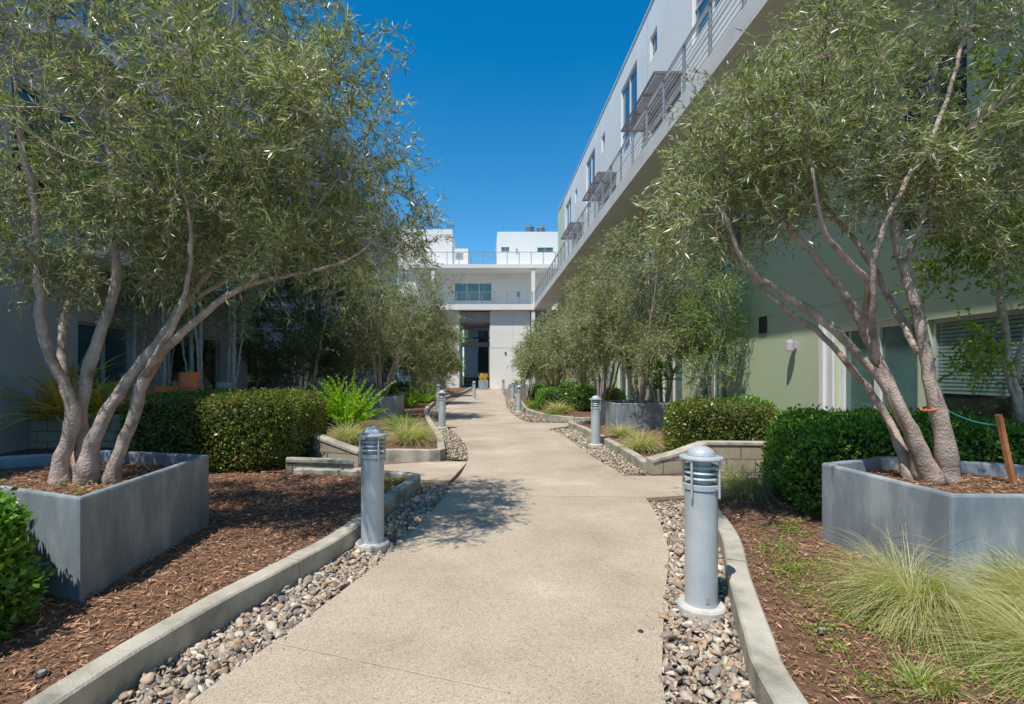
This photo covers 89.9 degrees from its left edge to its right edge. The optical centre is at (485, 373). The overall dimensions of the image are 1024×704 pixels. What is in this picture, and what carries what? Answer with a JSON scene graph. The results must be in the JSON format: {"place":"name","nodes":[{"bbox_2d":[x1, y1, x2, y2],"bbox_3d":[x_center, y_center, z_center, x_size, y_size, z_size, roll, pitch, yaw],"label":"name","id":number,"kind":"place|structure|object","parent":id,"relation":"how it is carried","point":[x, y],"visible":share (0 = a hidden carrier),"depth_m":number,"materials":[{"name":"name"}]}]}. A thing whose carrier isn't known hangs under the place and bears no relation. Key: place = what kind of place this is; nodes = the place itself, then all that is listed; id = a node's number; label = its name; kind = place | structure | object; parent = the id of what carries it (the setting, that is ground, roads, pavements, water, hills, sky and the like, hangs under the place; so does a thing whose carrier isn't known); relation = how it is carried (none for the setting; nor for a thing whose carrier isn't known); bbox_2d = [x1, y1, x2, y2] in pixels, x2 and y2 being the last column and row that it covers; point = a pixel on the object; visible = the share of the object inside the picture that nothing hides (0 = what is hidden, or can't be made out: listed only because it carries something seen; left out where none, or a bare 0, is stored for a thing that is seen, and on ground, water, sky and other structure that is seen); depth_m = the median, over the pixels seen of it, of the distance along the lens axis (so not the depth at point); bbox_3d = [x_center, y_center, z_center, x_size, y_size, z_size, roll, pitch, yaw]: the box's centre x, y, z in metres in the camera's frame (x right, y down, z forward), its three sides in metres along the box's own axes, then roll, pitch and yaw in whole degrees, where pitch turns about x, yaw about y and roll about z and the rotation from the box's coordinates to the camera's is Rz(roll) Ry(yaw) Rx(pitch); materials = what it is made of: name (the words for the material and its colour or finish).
{"place":"outdoors","nodes":[
{"label":"outdoors","id":0,"kind":"place"},
{"bbox_2d":[190,388,668,703],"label":"garden path","id":1,"kind":"structure","parent":0,"point":[528,584],"depth_m":3.35,"materials":[{"name":"beige concrete"}]},
{"bbox_2d":[209,376,684,502],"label":"ground","id":2,"kind":"structure","parent":0,"point":[457,477],"depth_m":8.04,"materials":[{"name":"beige concrete"}]},
{"bbox_2d":[30,394,335,448],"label":"block wall","id":3,"kind":"structure","parent":2,"relation":"on","point":[47,434],"depth_m":9.70,"materials":[{"name":"concrete"}]},
{"bbox_2d":[0,0,397,453],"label":"apartment building","id":4,"kind":"structure","parent":2,"relation":"on","point":[19,349],"depth_m":11.08,"materials":[{"name":"grey paint"}]},
{"bbox_2d":[12,79,98,232],"bbox_3d":[-8.705,-4.250,10.400,0.070,2.300,2.200,0,0,0],"label":"window","id":5,"kind":"structure","parent":4,"relation":"in","point":[23,93],"depth_m":9.96,"materials":[{"name":"glass"}]},
{"bbox_2d":[41,0,118,53],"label":"window","id":6,"kind":"structure","parent":4,"relation":"in","point":[83,15],"depth_m":11.19,"materials":[{"name":"glass"}]},
{"bbox_2d":[78,322,129,401],"bbox_3d":[-8.705,-0.125,11.650,0.070,1.950,1.700,0,0,0],"label":"window","id":7,"kind":"structure","parent":4,"relation":"in","point":[113,347],"depth_m":11.87,"materials":[{"name":"glass"}]},
{"bbox_2d":[162,335,217,389],"bbox_3d":[-8.705,-0.125,15.100,0.070,1.950,3.000,0,0,0],"label":"window","id":8,"kind":"structure","parent":4,"relation":"in","point":[210,356],"depth_m":15.83,"materials":[{"name":"glass"}]},
{"bbox_2d":[248,347,268,389],"bbox_3d":[-8.705,0.200,19.500,0.070,2.400,2.000,0,0,0],"label":"window","id":9,"kind":"structure","parent":4,"relation":"in","point":[254,383],"depth_m":19.32,"materials":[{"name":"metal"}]},
{"bbox_2d":[0,449,406,703],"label":"mulch bed","id":10,"kind":"object","parent":2,"relation":"on","point":[15,696],"visible":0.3,"depth_m":3.68,"materials":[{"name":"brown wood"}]},
{"bbox_2d":[0,479,57,642],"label":"clipped hedge","id":11,"kind":"object","parent":10,"relation":"on","point":[19,567],"visible":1,"depth_m":2.82,"materials":[{"name":"green plant"}]},
{"bbox_2d":[0,450,208,602],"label":"planter box","id":12,"kind":"object","parent":10,"relation":"on","point":[100,538],"visible":0.69,"depth_m":3.66,"materials":[{"name":"paint"}]},
{"bbox_2d":[0,0,455,486],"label":"olive tree","id":13,"kind":"object","parent":12,"relation":"in","point":[79,445],"visible":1,"depth_m":4.05,"materials":[{"name":"green plant"}]},
{"bbox_2d":[113,383,330,472],"bbox_3d":[-4.285,0.822,8.507,3.008,1.302,2.722,0,0,0],"label":"clipped hedge","id":14,"kind":"object","parent":10,"relation":"on","point":[245,428],"visible":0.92,"depth_m":7.42,"materials":[{"name":"green plant"}]},
{"bbox_2d":[23,467,420,703],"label":"garden curb","id":15,"kind":"structure","parent":2,"relation":"on","point":[106,676],"depth_m":2.92,"materials":[{"name":"concrete"}]},
{"bbox_2d":[104,482,455,703],"bbox_3d":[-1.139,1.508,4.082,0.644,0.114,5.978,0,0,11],"label":"river stones","id":16,"kind":"object","parent":2,"relation":"on","point":[411,516],"visible":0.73,"depth_m":3.07,"materials":[{"name":"grey gravel"}]},
{"bbox_2d":[355,426,389,554],"bbox_3d":[-0.975,0.994,4.420,0.290,1.073,0.290,0,0,3],"label":"bollard light","id":17,"kind":"object","parent":16,"relation":"on","point":[372,458],"visible":0.99,"depth_m":4.34,"materials":[{"name":"metal"}]},
{"bbox_2d":[111,388,467,471],"bbox_3d":[-4.900,1.415,28.680,8.200,0.001,42.640,0,0,0],"label":"mulch bed","id":18,"kind":"object","parent":2,"relation":"on","point":[416,409],"visible":0.1,"depth_m":12.42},
{"bbox_2d":[179,366,198,391],"bbox_3d":[-6.045,0.667,10.477,0.445,1.667,0.539,0,0,0],"label":"flower pot","id":19,"kind":"object","parent":18,"relation":"on","point":[188,381],"visible":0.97,"depth_m":10.31,"materials":[{"name":"ceramic"}]},
{"bbox_2d":[217,205,383,399],"bbox_3d":[-5.394,-2.064,15.365,4.532,6.992,4.534,0,0,0],"label":"leafy tree","id":20,"kind":"object","parent":18,"relation":"on","point":[292,349],"visible":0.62,"depth_m":14.73,"materials":[{"name":"green plant"}]},
{"bbox_2d":[272,204,407,395],"bbox_3d":[-5.616,-2.706,20.085,4.880,8.259,4.763,0,0,30],"label":"leafy tree","id":21,"kind":"object","parent":18,"relation":"on","point":[341,293],"visible":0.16,"depth_m":19.45,"materials":[{"name":"green plant"}]},
{"bbox_2d":[308,368,395,428],"bbox_3d":[-3.479,0.634,12.890,2.295,1.565,2.988,0,0,0],"label":"fern","id":22,"kind":"object","parent":18,"relation":"on","point":[340,411],"visible":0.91,"depth_m":12.55,"materials":[{"name":"green plant"}]},
{"bbox_2d":[327,416,391,443],"bbox_3d":[-2.755,1.152,10.329,1.990,0.518,2.048,0,0,0],"label":"grass tuft","id":23,"kind":"object","parent":18,"relation":"on","point":[347,435],"visible":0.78,"depth_m":10.27,"materials":[{"name":"green plant"}]},
{"bbox_2d":[355,394,403,419],"bbox_3d":[-3.475,1.095,16.602,1.450,0.750,1.995,0,0,0],"label":"planter box","id":24,"kind":"object","parent":18,"relation":"on","point":[392,402],"visible":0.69,"depth_m":15.79,"materials":[{"name":"paint"}]},
{"bbox_2d":[321,241,469,396],"bbox_3d":[-2.962,-1.736,16.405,4.990,5.334,4.673,0,0,0],"label":"olive tree","id":25,"kind":"object","parent":24,"relation":"in","point":[422,325],"visible":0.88,"depth_m":16.26,"materials":[{"name":"green plant"}]},
{"bbox_2d":[347,270,424,393],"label":"leafy tree","id":26,"kind":"object","parent":18,"relation":"on","point":[391,362],"visible":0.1,"depth_m":24.73,"materials":[{"name":"green plant"}]},
{"bbox_2d":[372,410,431,430],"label":"grass tuft","id":27,"kind":"object","parent":18,"relation":"on","point":[394,421],"visible":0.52,"depth_m":12.54,"materials":[{"name":"green plant"}]},
{"bbox_2d":[389,381,430,407],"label":"fern","id":28,"kind":"object","parent":18,"relation":"on","point":[413,401],"visible":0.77,"depth_m":20.89,"materials":[{"name":"green plant"}]},
{"bbox_2d":[372,413,449,446],"bbox_3d":[-1.424,1.099,10.299,1.953,0.624,1.935,0,0,0],"label":"grass tuft","id":29,"kind":"object","parent":18,"relation":"on","point":[406,435],"visible":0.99,"depth_m":10.15,"materials":[{"name":"green plant"}]},
{"bbox_2d":[399,387,429,400],"bbox_3d":[-3.700,1.110,26.800,1.400,0.720,1.600,0,0,0],"label":"planter box","id":30,"kind":"object","parent":18,"relation":"on","point":[406,389],"visible":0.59,"depth_m":26.00,"materials":[{"name":"paint"}]},
{"bbox_2d":[387,297,470,388],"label":"olive tree","id":31,"kind":"object","parent":30,"relation":"in","point":[450,366],"visible":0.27,"depth_m":24.40,"materials":[{"name":"green plant"}]},
{"bbox_2d":[286,457,352,472],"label":"block wall","id":32,"kind":"structure","parent":2,"relation":"on","point":[292,463],"depth_m":7.50,"materials":[{"name":"concrete"}]},
{"bbox_2d":[303,431,364,467],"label":"block wall","id":33,"kind":"structure","parent":2,"relation":"on","point":[324,446],"depth_m":8.38,"materials":[{"name":"concrete"}]},
{"bbox_2d":[380,387,471,461],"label":"garden curb","id":34,"kind":"structure","parent":2,"relation":"on","point":[437,454],"depth_m":9.03,"materials":[{"name":"concrete"}]},
{"bbox_2d":[429,389,476,460],"bbox_3d":[-1.526,1.535,29.477,1.960,0.001,41.040,0,0,-1],"label":"gravel bed","id":35,"kind":"object","parent":2,"relation":"on","point":[449,400],"visible":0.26,"depth_m":27.76,"materials":[{"name":"grey gravel"}]},
{"bbox_2d":[428,405,468,459],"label":"river stones","id":36,"kind":"object","parent":35,"relation":"on","point":[461,451],"visible":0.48,"depth_m":11.02,"materials":[{"name":"beige stone"}]},
{"bbox_2d":[437,390,446,428],"bbox_3d":[-1.170,0.994,13.800,0.290,1.073,0.290,0,0,-1],"label":"bollard light","id":37,"kind":"object","parent":36,"relation":"on","point":[441,408],"visible":0.98,"depth_m":13.72,"materials":[{"name":"metal"}]},
{"bbox_2d":[501,389,565,422],"bbox_3d":[1.768,1.535,32.930,1.636,0.001,34.141,0,0,0],"label":"gravel bed","id":38,"kind":"object","parent":2,"relation":"on","point":[507,393],"visible":0.27,"depth_m":33.71,"materials":[{"name":"grey gravel"}]},
{"bbox_2d":[505,397,563,422],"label":"river stones","id":39,"kind":"object","parent":38,"relation":"on","point":[511,407],"visible":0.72,"depth_m":18.17,"materials":[{"name":"beige stone"}]},
{"bbox_2d":[507,387,590,422],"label":"garden curb","id":40,"kind":"structure","parent":2,"relation":"on","point":[566,419],"depth_m":16.55,"materials":[{"name":"concrete"}]},
{"bbox_2d":[515,389,590,416],"bbox_3d":[5.245,1.415,32.831,6.799,0.001,34.485,0,0,1],"label":"mulch bed","id":41,"kind":"object","parent":2,"relation":"on","point":[578,413],"visible":0.09,"depth_m":18.91,"materials":[{"name":"soil"}]},
{"bbox_2d":[511,314,571,381],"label":"olive tree","id":42,"kind":"object","parent":41,"relation":"on","point":[543,318],"visible":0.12,"depth_m":32.25,"materials":[{"name":"green plant"}]},
{"bbox_2d":[526,380,594,399],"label":"clipped hedge","id":43,"kind":"object","parent":41,"relation":"on","point":[545,384],"visible":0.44,"depth_m":25.68,"materials":[{"name":"green plant"}]},
{"bbox_2d":[533,385,627,410],"bbox_3d":[3.650,0.958,19.752,3.642,1.000,2.538,0,0,12],"label":"clipped hedge","id":44,"kind":"object","parent":41,"relation":"on","point":[576,398],"visible":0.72,"depth_m":19.04,"materials":[{"name":"green plant"}]},
{"bbox_2d":[544,255,662,399],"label":"olive tree","id":45,"kind":"object","parent":41,"relation":"on","point":[575,374],"visible":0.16,"depth_m":18.58,"materials":[{"name":"green plant"}]},
{"bbox_2d":[552,427,645,475],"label":"river stones","id":46,"kind":"object","parent":2,"relation":"on","point":[603,455],"visible":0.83,"depth_m":9.53,"materials":[{"name":"beige gravel"}]},
{"bbox_2d":[589,395,602,448],"bbox_3d":[2.260,0.994,10.500,0.290,1.073,0.290,0,0,3],"label":"bollard light","id":47,"kind":"object","parent":46,"relation":"on","point":[596,423],"visible":1,"depth_m":10.42,"materials":[{"name":"metal"}]},
{"bbox_2d":[568,420,645,475],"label":"garden curb","id":48,"kind":"structure","parent":2,"relation":"on","point":[635,458],"depth_m":9.65,"materials":[{"name":"concrete"}]},
{"bbox_2d":[580,423,675,457],"bbox_3d":[4.340,1.420,11.190,3.920,0.001,6.879,0,0,0],"label":"mulch bed","id":49,"kind":"object","parent":2,"relation":"on","point":[612,437],"visible":0.13,"depth_m":11.30,"materials":[{"name":"soil"}]},
{"bbox_2d":[601,421,643,438],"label":"grass tuft","id":50,"kind":"object","parent":49,"relation":"on","point":[619,433],"visible":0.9,"depth_m":11.22,"materials":[{"name":"green plant"}]},
{"bbox_2d":[601,400,670,429],"bbox_3d":[3.926,1.110,13.600,1.511,0.720,1.665,0,0,-5],"label":"planter box","id":51,"kind":"object","parent":49,"relation":"on","point":[647,414],"visible":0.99,"depth_m":12.81,"materials":[{"name":"paint"}]},
{"bbox_2d":[554,212,720,402],"bbox_3d":[3.830,-1.630,13.626,4.554,5.120,3.913,0,0,23],"label":"olive tree","id":52,"kind":"object","parent":51,"relation":"in","point":[649,346],"visible":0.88,"depth_m":13.15,"materials":[{"name":"green plant"}]},
{"bbox_2d":[609,428,666,453],"bbox_3d":[2.852,1.165,9.308,1.504,0.493,1.460,0,0,0],"label":"grass tuft","id":53,"kind":"object","parent":49,"relation":"on","point":[637,444],"visible":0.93,"depth_m":9.19,"materials":[{"name":"green plant"}]},
{"bbox_2d":[637,355,686,401],"bbox_3d":[4.988,0.384,14.296,1.876,2.076,1.809,0,0,-38],"label":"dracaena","id":54,"kind":"object","parent":49,"relation":"on","point":[659,379],"visible":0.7,"depth_m":14.33,"materials":[{"name":"green plant"}]},
{"bbox_2d":[660,246,756,398],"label":"leafy tree","id":55,"kind":"object","parent":49,"relation":"on","point":[688,311],"visible":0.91,"depth_m":12.17,"materials":[{"name":"green plant"}]},
{"bbox_2d":[659,394,779,450],"bbox_3d":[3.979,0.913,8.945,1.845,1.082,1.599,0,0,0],"label":"clipped hedge","id":56,"kind":"object","parent":49,"relation":"on","point":[687,421],"visible":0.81,"depth_m":8.40,"materials":[{"name":"green plant"}]},
{"bbox_2d":[650,500,756,703],"bbox_3d":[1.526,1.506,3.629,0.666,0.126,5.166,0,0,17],"label":"river stones","id":57,"kind":"object","parent":2,"relation":"on","point":[718,664],"visible":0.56,"depth_m":2.81,"materials":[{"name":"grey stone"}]},
{"bbox_2d":[677,445,725,625],"bbox_3d":[1.360,0.994,3.230,0.290,1.073,0.290,0,0,0],"label":"bollard light","id":58,"kind":"object","parent":57,"relation":"on","point":[702,491],"visible":0.99,"depth_m":3.15,"materials":[{"name":"metal"}]},
{"bbox_2d":[646,440,776,475],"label":"block wall","id":59,"kind":"structure","parent":2,"relation":"on","point":[736,453],"depth_m":7.73,"materials":[{"name":"concrete"}]},
{"bbox_2d":[713,478,808,703],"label":"garden curb","id":60,"kind":"structure","parent":2,"relation":"on","point":[770,680],"depth_m":2.71,"materials":[{"name":"concrete"}]},
{"bbox_2d":[534,0,1023,420],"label":"apartment building","id":61,"kind":"structure","parent":2,"relation":"on","point":[785,361],"depth_m":10.70,"materials":[{"name":"white paint"}]},
{"bbox_2d":[587,148,594,210],"bbox_3d":[6.385,-11.550,30.750,0.070,3.100,2.500,0,0,0],"label":"window","id":62,"kind":"structure","parent":61,"relation":"in","point":[591,163],"depth_m":31.11,"materials":[{"name":"blue glass"}]},
{"bbox_2d":[619,353,631,399],"bbox_3d":[6.405,0.250,23.250,0.070,2.300,2.500,0,0,0],"label":"sliding door","id":63,"kind":"structure","parent":61,"relation":"in","point":[623,384],"depth_m":23.65,"materials":[{"name":"grey glass"}]},
{"bbox_2d":[622,62,636,155],"bbox_3d":[6.385,-11.550,22.550,0.070,3.100,2.500,0,0,0],"label":"window","id":64,"kind":"structure","parent":61,"relation":"in","point":[629,93],"depth_m":22.76,"materials":[{"name":"blue glass"}]},
{"bbox_2d":[651,85,680,137],"bbox_3d":[6.385,-8.110,18.100,0.070,2.580,3.200,0,0,0],"label":"sliding door","id":65,"kind":"structure","parent":61,"relation":"in","point":[679,88],"depth_m":18.00,"materials":[{"name":"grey glass"}]},
{"bbox_2d":[663,349,681,401],"bbox_3d":[6.405,0.250,17.400,0.070,2.300,2.000,0,0,0],"label":"sliding door","id":66,"kind":"structure","parent":61,"relation":"in","point":[675,394],"depth_m":17.36,"materials":[{"name":"grey glass"}]},
{"bbox_2d":[694,0,719,40],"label":"window","id":67,"kind":"structure","parent":61,"relation":"in","point":[699,5],"depth_m":15.24,"materials":[{"name":"blue glass"}]},
{"bbox_2d":[699,339,725,398],"bbox_3d":[6.405,0.250,14.350,0.070,2.300,1.900,0,0,0],"label":"sliding door","id":68,"kind":"structure","parent":61,"relation":"in","point":[716,389],"depth_m":14.32,"materials":[{"name":"grey glass"}]},
{"bbox_2d":[709,191,741,276],"bbox_3d":[6.405,-3.800,13.600,0.070,2.200,2.000,0,0,0],"label":"window","id":69,"kind":"structure","parent":61,"relation":"in","point":[737,236],"depth_m":13.57,"materials":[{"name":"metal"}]},
{"bbox_2d":[839,317,917,411],"bbox_3d":[6.405,0.300,8.340,0.070,2.280,1.760,0,0,0],"label":"sliding door","id":70,"kind":"structure","parent":61,"relation":"in","point":[895,350],"depth_m":8.22,"materials":[{"name":"teal glass"}]},
{"bbox_2d":[898,34,966,234],"bbox_3d":[6.405,-3.300,7.300,0.070,2.400,1.200,0,0,0],"label":"window","id":71,"kind":"structure","parent":61,"relation":"in","point":[964,60],"depth_m":7.28,"materials":[{"name":"glass"}]},
{"bbox_2d":[932,309,1023,420],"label":"window","id":72,"kind":"structure","parent":61,"relation":"in","point":[990,400],"depth_m":6.74,"materials":[{"name":"glass"}]},
{"bbox_2d":[718,486,1023,703],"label":"mulch bed","id":73,"kind":"object","parent":2,"relation":"on","point":[810,657],"visible":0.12,"depth_m":2.82,"materials":[{"name":"brown wood"}]},
{"bbox_2d":[678,456,787,503],"bbox_3d":[3.011,1.192,6.073,1.505,0.437,1.529,0,0,-42],"label":"grass tuft","id":74,"kind":"object","parent":73,"relation":"on","point":[740,484],"visible":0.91,"depth_m":5.93,"materials":[{"name":"green plant"}]},
{"bbox_2d":[735,515,1023,703],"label":"ground cover","id":75,"kind":"object","parent":73,"relation":"on","point":[790,567],"visible":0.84,"depth_m":2.72,"materials":[{"name":"green plant"}]},
{"bbox_2d":[756,402,1023,517],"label":"clipped hedge","id":76,"kind":"object","parent":73,"relation":"on","point":[801,445],"visible":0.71,"depth_m":5.20,"materials":[{"name":"green plant"}]},
{"bbox_2d":[776,522,1023,684],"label":"grass tuft","id":77,"kind":"object","parent":73,"relation":"on","point":[881,589],"visible":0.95,"depth_m":2.93,"materials":[{"name":"green plant"}]},
{"bbox_2d":[822,456,1023,597],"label":"planter box","id":78,"kind":"object","parent":73,"relation":"on","point":[877,492],"visible":0.81,"depth_m":3.61,"materials":[{"name":"paint"}]},
{"bbox_2d":[631,0,1023,485],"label":"olive tree","id":79,"kind":"object","parent":78,"relation":"in","point":[808,145],"visible":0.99,"depth_m":4.10,"materials":[{"name":"green plant"}]},
{"bbox_2d":[994,414,1016,484],"bbox_3d":[4.149,0.759,4.050,0.234,0.873,0.049,0,0,0],"label":"wooden stake","id":80,"kind":"object","parent":78,"relation":"in","point":[1003,438],"visible":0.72,"depth_m":4.03,"materials":[{"name":"brown wood"}]},
{"bbox_2d":[838,548,1023,703],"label":"grass tuft","id":81,"kind":"object","parent":73,"relation":"on","point":[1016,656],"visible":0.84,"depth_m":2.50,"materials":[{"name":"green plant"}]},
{"bbox_2d":[872,634,993,703],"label":"grass tuft","id":82,"kind":"object","parent":73,"relation":"on","point":[909,679],"visible":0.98,"depth_m":2.33,"materials":[{"name":"green plant"}]},
{"bbox_2d":[848,519,1023,634],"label":"grass tuft","id":83,"kind":"object","parent":73,"relation":"on","point":[1004,582],"visible":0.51,"depth_m":3.10,"materials":[{"name":"green plant"}]},
{"bbox_2d":[877,34,1023,433],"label":"leafy tree","id":84,"kind":"object","parent":73,"relation":"on","point":[989,349],"visible":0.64,"depth_m":5.16,"materials":[{"name":"green plant"}]},
{"bbox_2d":[279,0,650,375],"label":"sky","id":85,"kind":"structure","parent":0,"point":[512,95],"materials":[{"name":"blue"}]},
{"bbox_2d":[397,229,557,388],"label":"apartment building","id":86,"kind":"structure","parent":0,"point":[493,307],"depth_m":52.50,"materials":[{"name":"paint"}]},
{"bbox_2d":[455,283,491,300],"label":"window","id":87,"kind":"structure","parent":86,"relation":"in","point":[478,291],"depth_m":52.90,"materials":[{"name":"teal glass"}]},
{"bbox_2d":[478,352,488,385],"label":"passage door","id":88,"kind":"structure","parent":86,"relation":"in","point":[483,357],"depth_m":58.20,"materials":[{"name":"black glass"}]},
{"bbox_2d":[353,422,766,500],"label":"side path","id":89,"kind":"structure","parent":0,"point":[655,488],"depth_m":7.39,"materials":[{"name":"beige concrete"}]},
{"bbox_2d":[589,300,620,399],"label":"tree","id":90,"kind":"object","parent":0,"point":[601,393],"visible":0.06,"depth_m":16.62,"materials":[{"name":"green plant"}]},
{"label":"terrace","id":91,"kind":"structure","parent":0,"visible":0},
{"bbox_2d":[0,350,130,429],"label":"flax plant","id":92,"kind":"object","parent":91,"relation":"on","point":[58,408],"visible":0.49,"depth_m":9.52,"materials":[{"name":"green plant"}]},
{"bbox_2d":[5,375,133,423],"bbox_3d":[-7.778,0.439,9.893,2.378,0.927,2.524,0,0,0],"label":"flax plant","id":93,"kind":"object","parent":91,"relation":"on","point":[98,402],"visible":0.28,"depth_m":9.76,"materials":[{"name":"green plant"}]},
{"bbox_2d":[95,107,176,393],"bbox_3d":[-7.798,-2.557,11.643,2.026,6.939,2.167,0,0,0],"label":"slender tree","id":94,"kind":"object","parent":91,"relation":"on","point":[134,341],"visible":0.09,"depth_m":11.48,"materials":[{"name":"green plant"}]},
{"bbox_2d":[118,123,204,385],"bbox_3d":[-7.419,-2.439,11.760,2.093,6.701,1.957,0,0,-25],"label":"slender tree","id":95,"kind":"object","parent":91,"relation":"on","point":[163,369],"visible":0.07,"depth_m":11.61,"materials":[{"name":"green plant"}]},
{"bbox_2d":[128,157,208,385],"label":"slender tree","id":96,"kind":"object","parent":91,"relation":"on","point":[169,364],"visible":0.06,"depth_m":12.20,"materials":[{"name":"green plant"}]},
{"bbox_2d":[142,123,221,371],"bbox_3d":[-7.098,-2.539,12.045,2.016,6.903,2.156,0,0,-3],"label":"slender tree","id":97,"kind":"object","parent":91,"relation":"on","point":[191,345],"visible":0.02,"depth_m":12.02,"materials":[{"name":"green plant"}]},
{"bbox_2d":[154,97,247,389],"bbox_3d":[-6.535,-2.725,11.501,2.272,7.275,2.124,0,0,35],"label":"slender tree","id":98,"kind":"object","parent":91,"relation":"on","point":[199,346],"visible":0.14,"depth_m":11.55,"materials":[{"name":"green plant"}]},
{"bbox_2d":[189,141,269,381],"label":"slender tree","id":99,"kind":"object","parent":91,"relation":"on","point":[229,339],"visible":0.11,"depth_m":12.07,"materials":[{"name":"green plant"}]},
{"bbox_2d":[203,140,274,387],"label":"slender tree","id":100,"kind":"object","parent":91,"relation":"on","point":[242,338],"visible":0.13,"depth_m":11.88,"materials":[{"name":"green plant"}]},
{"bbox_3d":[3.200,1.110,24.050,1.400,0.720,1.700,0,0,0],"label":"planter box","id":101,"kind":"object","parent":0,"visible":0},
{"bbox_2d":[506,300,592,387],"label":"olive tree","id":102,"kind":"object","parent":101,"relation":"in","point":[531,366],"visible":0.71,"depth_m":22.58,"materials":[{"name":"green plant"}]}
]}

